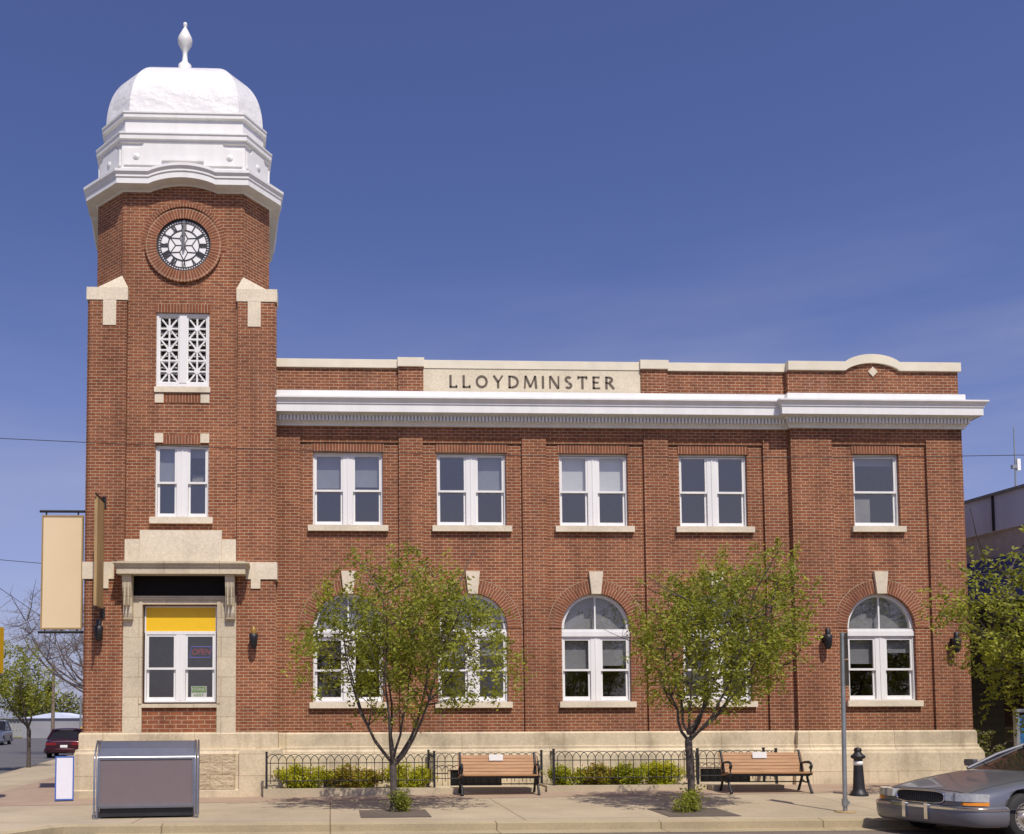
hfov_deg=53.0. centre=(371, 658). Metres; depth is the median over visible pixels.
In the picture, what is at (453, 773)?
basement window
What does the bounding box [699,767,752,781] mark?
basement window
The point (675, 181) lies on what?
sky
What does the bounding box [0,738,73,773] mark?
side road
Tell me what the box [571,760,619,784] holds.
shrub
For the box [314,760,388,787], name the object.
shrub
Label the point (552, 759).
iron fence
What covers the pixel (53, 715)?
utility pole
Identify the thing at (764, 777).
iron fence
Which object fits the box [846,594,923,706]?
window
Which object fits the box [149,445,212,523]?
window
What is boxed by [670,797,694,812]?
shrub
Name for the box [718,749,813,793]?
park bench
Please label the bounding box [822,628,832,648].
wall lantern
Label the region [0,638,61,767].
street tree
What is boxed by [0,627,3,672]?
traffic signal
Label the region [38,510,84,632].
banner sign
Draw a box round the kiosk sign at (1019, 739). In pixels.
[1013,709,1023,745]
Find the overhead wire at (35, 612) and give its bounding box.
[0,588,81,643]
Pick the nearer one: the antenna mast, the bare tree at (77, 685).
the antenna mast
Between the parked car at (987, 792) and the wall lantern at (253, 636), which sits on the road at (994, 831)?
the parked car at (987, 792)
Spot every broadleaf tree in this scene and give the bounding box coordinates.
[12,691,47,717]
[26,687,58,714]
[45,690,82,713]
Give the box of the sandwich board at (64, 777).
[55,756,73,800]
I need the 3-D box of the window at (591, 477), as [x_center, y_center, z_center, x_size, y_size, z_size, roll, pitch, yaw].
[4.942,-3.678,22.555,1.760,1.767,0.324,0,-3,-2]
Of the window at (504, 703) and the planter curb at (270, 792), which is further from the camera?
the window at (504, 703)
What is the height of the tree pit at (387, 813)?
0.019 m
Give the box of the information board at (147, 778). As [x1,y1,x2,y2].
[93,739,199,819]
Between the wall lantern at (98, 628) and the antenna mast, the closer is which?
the wall lantern at (98, 628)
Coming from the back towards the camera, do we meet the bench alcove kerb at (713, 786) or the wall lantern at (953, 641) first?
the wall lantern at (953, 641)
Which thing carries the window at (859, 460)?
in the brick building at (217, 542)
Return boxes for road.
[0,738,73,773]
[508,829,1003,833]
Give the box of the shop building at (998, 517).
[964,484,1023,757]
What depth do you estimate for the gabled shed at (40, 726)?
104.48 m
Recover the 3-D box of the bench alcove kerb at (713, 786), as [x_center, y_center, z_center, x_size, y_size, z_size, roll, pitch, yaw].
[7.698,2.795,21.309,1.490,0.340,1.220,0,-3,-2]
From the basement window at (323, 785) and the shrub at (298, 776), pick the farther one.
the basement window at (323, 785)
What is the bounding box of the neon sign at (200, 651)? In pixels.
[189,646,211,657]
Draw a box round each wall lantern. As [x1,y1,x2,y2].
[94,619,102,640]
[249,627,257,648]
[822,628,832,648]
[950,632,960,652]
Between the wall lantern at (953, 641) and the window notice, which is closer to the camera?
the window notice
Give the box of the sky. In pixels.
[0,0,1023,717]
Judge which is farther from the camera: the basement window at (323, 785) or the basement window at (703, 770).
the basement window at (703, 770)
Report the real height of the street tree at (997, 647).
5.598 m
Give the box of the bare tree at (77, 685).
[0,581,83,692]
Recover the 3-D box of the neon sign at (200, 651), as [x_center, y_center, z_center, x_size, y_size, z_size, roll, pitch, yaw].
[-3.651,-0.143,21.648,0.481,0.245,0.016,0,-3,-2]
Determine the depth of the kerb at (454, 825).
15.81 m
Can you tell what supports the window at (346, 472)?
in the brick building at (217, 542)
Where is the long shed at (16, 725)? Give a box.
[0,718,22,736]
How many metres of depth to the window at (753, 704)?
22.43 m
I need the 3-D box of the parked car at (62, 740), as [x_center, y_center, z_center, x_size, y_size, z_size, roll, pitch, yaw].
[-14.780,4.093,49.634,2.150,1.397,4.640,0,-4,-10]
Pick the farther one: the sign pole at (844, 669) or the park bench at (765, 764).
the park bench at (765, 764)
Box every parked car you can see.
[0,720,13,744]
[44,728,81,756]
[876,743,1023,833]
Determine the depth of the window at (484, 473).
22.48 m
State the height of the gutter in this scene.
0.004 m
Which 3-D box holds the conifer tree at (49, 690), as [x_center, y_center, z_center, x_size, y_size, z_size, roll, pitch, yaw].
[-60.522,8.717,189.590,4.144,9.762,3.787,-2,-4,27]
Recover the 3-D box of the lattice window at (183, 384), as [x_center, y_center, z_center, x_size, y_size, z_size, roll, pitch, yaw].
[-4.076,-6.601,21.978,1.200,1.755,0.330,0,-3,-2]
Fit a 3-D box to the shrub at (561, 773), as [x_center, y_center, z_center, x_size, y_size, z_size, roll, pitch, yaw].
[4.118,2.470,21.370,1.100,0.556,0.698,0,-3,-2]
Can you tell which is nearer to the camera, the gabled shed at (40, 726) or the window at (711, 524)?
the window at (711, 524)
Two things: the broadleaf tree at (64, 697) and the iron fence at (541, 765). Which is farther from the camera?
the broadleaf tree at (64, 697)
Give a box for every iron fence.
[265,750,435,788]
[435,750,542,782]
[550,748,699,785]
[695,747,777,783]
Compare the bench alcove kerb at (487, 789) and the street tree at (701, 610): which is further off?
the bench alcove kerb at (487, 789)
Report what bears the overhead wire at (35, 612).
attached to the brick building at (217, 542)
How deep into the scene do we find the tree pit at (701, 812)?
16.95 m
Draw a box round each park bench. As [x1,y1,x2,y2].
[457,752,540,795]
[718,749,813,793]
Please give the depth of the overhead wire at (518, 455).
15.31 m
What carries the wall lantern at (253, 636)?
attached to the brick building at (217, 542)
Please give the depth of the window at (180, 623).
21.56 m
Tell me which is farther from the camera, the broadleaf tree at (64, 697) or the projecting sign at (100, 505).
the broadleaf tree at (64, 697)
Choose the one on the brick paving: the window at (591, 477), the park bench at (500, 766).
the park bench at (500, 766)
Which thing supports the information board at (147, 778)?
on the sidewalk
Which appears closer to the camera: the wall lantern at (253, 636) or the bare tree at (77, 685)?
the wall lantern at (253, 636)
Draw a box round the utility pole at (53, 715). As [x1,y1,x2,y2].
[51,663,57,729]
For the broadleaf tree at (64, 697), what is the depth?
176.79 m
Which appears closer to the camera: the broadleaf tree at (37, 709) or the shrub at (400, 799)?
the shrub at (400, 799)
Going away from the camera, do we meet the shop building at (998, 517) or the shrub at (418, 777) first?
the shrub at (418, 777)
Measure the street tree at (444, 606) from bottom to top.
4.911 m
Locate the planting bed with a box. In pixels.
[539,782,706,791]
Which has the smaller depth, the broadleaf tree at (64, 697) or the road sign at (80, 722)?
the road sign at (80, 722)
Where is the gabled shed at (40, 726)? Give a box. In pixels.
[22,712,81,737]
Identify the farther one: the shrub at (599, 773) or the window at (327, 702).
the window at (327, 702)
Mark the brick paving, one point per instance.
(41, 792)
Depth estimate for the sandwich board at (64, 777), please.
20.25 m
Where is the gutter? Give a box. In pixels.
[104,827,999,833]
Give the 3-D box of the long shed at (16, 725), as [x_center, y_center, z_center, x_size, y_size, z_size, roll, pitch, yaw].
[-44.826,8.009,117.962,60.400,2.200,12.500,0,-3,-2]
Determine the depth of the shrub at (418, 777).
21.09 m
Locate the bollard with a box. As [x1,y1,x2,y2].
[849,747,868,796]
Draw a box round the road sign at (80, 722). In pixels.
[79,695,81,728]
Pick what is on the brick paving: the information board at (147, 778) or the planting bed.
the planting bed
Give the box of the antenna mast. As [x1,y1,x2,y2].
[1011,427,1020,485]
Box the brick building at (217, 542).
[73,22,988,797]
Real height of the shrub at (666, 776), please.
0.646 m
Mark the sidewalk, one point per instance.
(784, 806)
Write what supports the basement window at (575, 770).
in the brick building at (217, 542)
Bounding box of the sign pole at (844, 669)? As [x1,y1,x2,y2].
[834,632,855,812]
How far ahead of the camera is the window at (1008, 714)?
24.98 m
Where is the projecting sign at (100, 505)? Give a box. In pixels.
[93,492,105,618]
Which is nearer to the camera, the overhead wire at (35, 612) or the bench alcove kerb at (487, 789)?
the bench alcove kerb at (487, 789)
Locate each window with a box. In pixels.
[144,606,216,701]
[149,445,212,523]
[154,313,210,392]
[308,453,387,531]
[309,594,386,707]
[321,769,376,786]
[432,454,511,531]
[435,594,512,707]
[448,768,503,785]
[555,454,634,532]
[559,594,636,706]
[574,767,615,783]
[675,455,754,532]
[683,595,757,706]
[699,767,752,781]
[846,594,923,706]
[851,455,906,531]
[1003,669,1023,741]
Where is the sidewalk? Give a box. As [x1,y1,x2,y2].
[0,754,882,831]
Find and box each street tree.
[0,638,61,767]
[280,532,536,811]
[602,536,827,810]
[917,508,1023,737]
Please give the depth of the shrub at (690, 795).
17.08 m
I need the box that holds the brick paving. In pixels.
[0,777,904,805]
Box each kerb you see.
[0,754,957,833]
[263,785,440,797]
[438,785,544,793]
[695,782,783,790]
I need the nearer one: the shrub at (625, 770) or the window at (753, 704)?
the shrub at (625, 770)
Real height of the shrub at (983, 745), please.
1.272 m
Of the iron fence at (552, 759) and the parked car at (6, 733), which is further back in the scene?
the parked car at (6, 733)
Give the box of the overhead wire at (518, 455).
[0,438,1014,457]
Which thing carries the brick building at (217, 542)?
on the sidewalk
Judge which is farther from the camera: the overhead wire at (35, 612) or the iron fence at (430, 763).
the overhead wire at (35, 612)
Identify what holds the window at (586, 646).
in the brick building at (217, 542)
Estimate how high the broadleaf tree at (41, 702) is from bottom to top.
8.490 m
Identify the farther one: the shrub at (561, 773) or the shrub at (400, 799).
the shrub at (561, 773)
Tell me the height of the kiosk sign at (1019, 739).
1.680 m
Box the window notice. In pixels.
[191,686,206,696]
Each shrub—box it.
[272,759,333,787]
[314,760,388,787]
[378,759,439,787]
[379,788,413,811]
[541,763,592,784]
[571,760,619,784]
[610,760,651,784]
[634,758,685,784]
[670,784,708,811]
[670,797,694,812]
[974,728,1006,756]
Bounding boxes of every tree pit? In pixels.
[359,809,431,816]
[650,808,740,815]
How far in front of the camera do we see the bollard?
19.42 m
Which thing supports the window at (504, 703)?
in the brick building at (217, 542)

